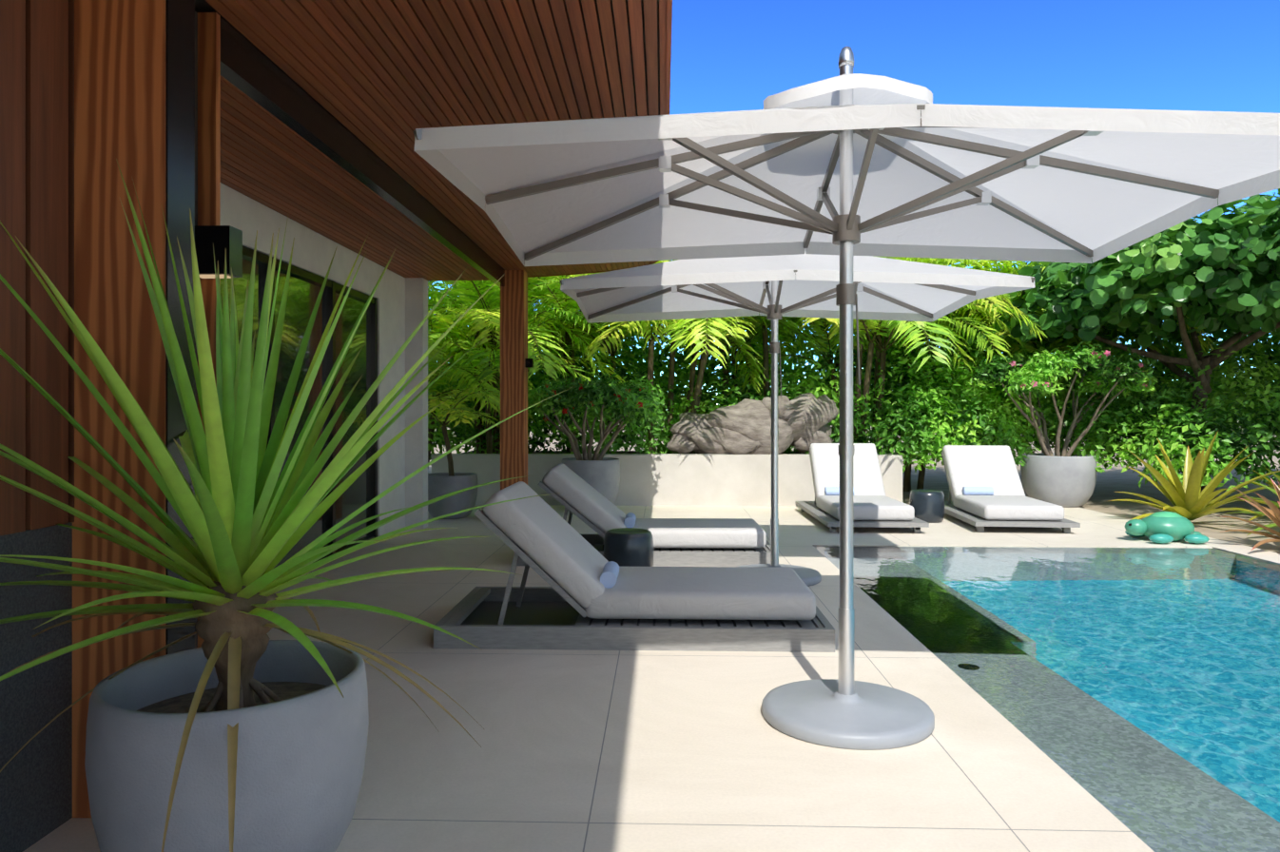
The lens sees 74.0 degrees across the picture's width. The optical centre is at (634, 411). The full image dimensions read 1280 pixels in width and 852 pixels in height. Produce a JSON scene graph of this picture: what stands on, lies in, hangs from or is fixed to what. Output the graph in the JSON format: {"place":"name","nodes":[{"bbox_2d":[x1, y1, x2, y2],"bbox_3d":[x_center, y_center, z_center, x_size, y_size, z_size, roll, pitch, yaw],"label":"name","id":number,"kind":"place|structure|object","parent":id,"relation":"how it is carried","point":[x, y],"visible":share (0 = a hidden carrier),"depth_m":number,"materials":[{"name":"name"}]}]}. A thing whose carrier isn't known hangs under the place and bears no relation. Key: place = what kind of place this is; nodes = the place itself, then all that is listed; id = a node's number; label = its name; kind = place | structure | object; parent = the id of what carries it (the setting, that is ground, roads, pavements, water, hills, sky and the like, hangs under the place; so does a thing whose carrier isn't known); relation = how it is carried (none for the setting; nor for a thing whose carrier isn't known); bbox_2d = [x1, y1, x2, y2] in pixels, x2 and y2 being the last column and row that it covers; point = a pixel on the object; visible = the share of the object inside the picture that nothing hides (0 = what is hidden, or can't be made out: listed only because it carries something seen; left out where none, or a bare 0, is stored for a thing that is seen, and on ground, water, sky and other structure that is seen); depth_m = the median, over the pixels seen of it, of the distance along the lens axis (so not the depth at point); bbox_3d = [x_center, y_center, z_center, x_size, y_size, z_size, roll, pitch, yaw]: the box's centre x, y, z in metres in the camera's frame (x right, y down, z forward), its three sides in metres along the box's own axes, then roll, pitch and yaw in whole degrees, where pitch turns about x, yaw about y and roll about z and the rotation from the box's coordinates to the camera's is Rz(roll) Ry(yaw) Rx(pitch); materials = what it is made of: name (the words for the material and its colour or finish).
{"place":"outdoors","nodes":[
{"label":"outdoors","id":0,"kind":"place"},
{"bbox_2d":[22,504,1279,851],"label":"terrace floor","id":1,"kind":"structure","parent":0,"point":[578,750],"depth_m":3.13,"materials":[{"name":"beige tile"}]},
{"bbox_2d":[0,0,672,851],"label":"building walls","id":2,"kind":"structure","parent":1,"relation":"on","point":[179,110],"depth_m":3.34,"materials":[{"name":"brown wood"}]},
{"bbox_2d":[194,225,533,368],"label":"wall sconces","id":3,"kind":"object","parent":2,"relation":"attached to","point":[222,239],"depth_m":3.25,"materials":[{"name":"black metal"}]},
{"bbox_2d":[194,0,666,277],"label":"ceiling","id":4,"kind":"structure","parent":2,"relation":"on","point":[203,6],"depth_m":3.84,"materials":[{"name":"brown wood"}]},
{"bbox_2d":[84,453,1097,851],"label":"plant pots","id":5,"kind":"object","parent":1,"relation":"on","point":[301,756],"visible":0.75,"depth_m":2.01,"materials":[{"name":"concrete"}]},
{"bbox_2d":[0,158,570,851],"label":"spiky potted plant","id":6,"kind":"object","parent":5,"relation":"in","point":[247,516],"visible":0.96,"depth_m":2.12,"materials":[{"name":"green plant"}]},
{"bbox_2d":[527,341,1158,460],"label":"potted shrubs","id":7,"kind":"object","parent":5,"relation":"in","point":[630,404],"visible":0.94,"depth_m":10.44,"materials":[{"name":"green plant"}]},
{"bbox_2d":[602,527,654,566],"bbox_3d":[-0.048,1.053,6.288,0.374,0.342,0.374,0,0,2],"label":"side table","id":8,"kind":"object","parent":1,"relation":"on","point":[628,547],"visible":0.65,"depth_m":6.14,"materials":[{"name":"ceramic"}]},
{"bbox_2d":[433,481,834,652],"bbox_3d":[0.005,0.826,4.856,2.060,0.795,1.000,0,0,2],"label":"lounger","id":9,"kind":"object","parent":1,"relation":"on","point":[591,598],"visible":1,"depth_m":4.48,"materials":[{"name":"grey fabric"}]},
{"bbox_2d":[517,463,770,566],"bbox_3d":[0.102,0.843,7.208,2.074,0.762,1.029,0,0,2],"label":"lounger","id":10,"kind":"object","parent":1,"relation":"on","point":[707,542],"visible":0.73,"depth_m":6.83,"materials":[{"name":"grey fabric"}]},
{"bbox_2d":[560,249,1035,586],"bbox_3d":[1.020,-0.119,6.213,2.917,2.685,1.982,0,0,2],"label":"umbrella","id":11,"kind":"object","parent":1,"relation":"on","point":[774,289],"visible":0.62,"depth_m":6.19,"materials":[{"name":"white fabric"}]},
{"bbox_2d":[413,46,1279,750],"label":"umbrella","id":12,"kind":"object","parent":1,"relation":"on","point":[845,164],"visible":0.98,"depth_m":3.40,"materials":[{"name":"white fabric"}]},
{"bbox_2d":[795,443,929,533],"bbox_3d":[2.459,0.800,9.508,1.000,0.847,2.060,0,0,2],"label":"lounger","id":13,"kind":"object","parent":1,"relation":"on","point":[874,506],"visible":0.88,"depth_m":9.66,"materials":[{"name":"grey fabric"}]},
{"bbox_2d":[909,489,944,523],"bbox_3d":[3.259,1.053,9.492,0.374,0.342,0.374,0,0,2],"label":"side table","id":14,"kind":"object","parent":1,"relation":"on","point":[928,505],"visible":0.79,"depth_m":9.34,"materials":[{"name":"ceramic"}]},
{"bbox_2d":[941,445,1080,533],"bbox_3d":[4.029,0.814,9.519,1.000,0.818,2.060,0,0,6],"label":"lounger","id":15,"kind":"object","parent":1,"relation":"on","point":[985,486],"visible":1,"depth_m":9.65,"materials":[{"name":"grey fabric"}]},
{"bbox_2d":[1124,511,1209,543],"bbox_3d":[5.004,1.084,8.054,0.713,0.280,0.541,0,0,2],"label":"inflatable turtle toy","id":16,"kind":"object","parent":1,"relation":"on","point":[1162,527],"visible":1,"depth_m":7.91,"materials":[{"name":"plastic"}]},
{"bbox_2d":[427,416,1279,553],"bbox_3d":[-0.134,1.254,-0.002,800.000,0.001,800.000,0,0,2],"label":"sand ground","id":17,"kind":"structure","parent":0,"point":[1109,482],"depth_m":12.50,"materials":[{"name":"beige sand"}]},
{"bbox_2d":[431,450,902,505],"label":"garden wall","id":18,"kind":"structure","parent":17,"relation":"on","point":[681,479],"depth_m":11.04,"materials":[{"name":"paint"}]},
{"bbox_2d":[666,392,838,454],"bbox_3d":[1.576,0.201,11.413,2.302,0.921,0.674,0,0,2],"label":"boulder","id":19,"kind":"object","parent":18,"relation":"on","point":[743,427],"visible":0.92,"depth_m":11.21,"materials":[{"name":"beige stone"}]},
{"bbox_2d":[427,256,1279,491],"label":"palm trees","id":20,"kind":"object","parent":17,"relation":"on","point":[919,393],"visible":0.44,"depth_m":11.66,"materials":[{"name":"green plant"}]},
{"bbox_2d":[951,188,1279,500],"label":"sea grape trees","id":21,"kind":"object","parent":17,"relation":"on","point":[1200,274],"visible":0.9,"depth_m":10.32,"materials":[{"name":"green plant"}]},
{"bbox_2d":[1109,430,1279,550],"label":"bromeliad plants","id":22,"kind":"object","parent":17,"relation":"on","point":[1189,500],"visible":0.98,"depth_m":9.22,"materials":[{"name":"green plant"}]},
{"bbox_2d":[428,0,1279,414],"label":"sky","id":23,"kind":"structure","parent":0,"point":[727,55],"materials":[{"name":"blue"}]},
{"bbox_2d":[813,545,1279,851],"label":"pool water","id":24,"kind":"structure","parent":0,"point":[1135,690],"depth_m":4.20,"materials":[{"name":"blue liquid"}]}
]}

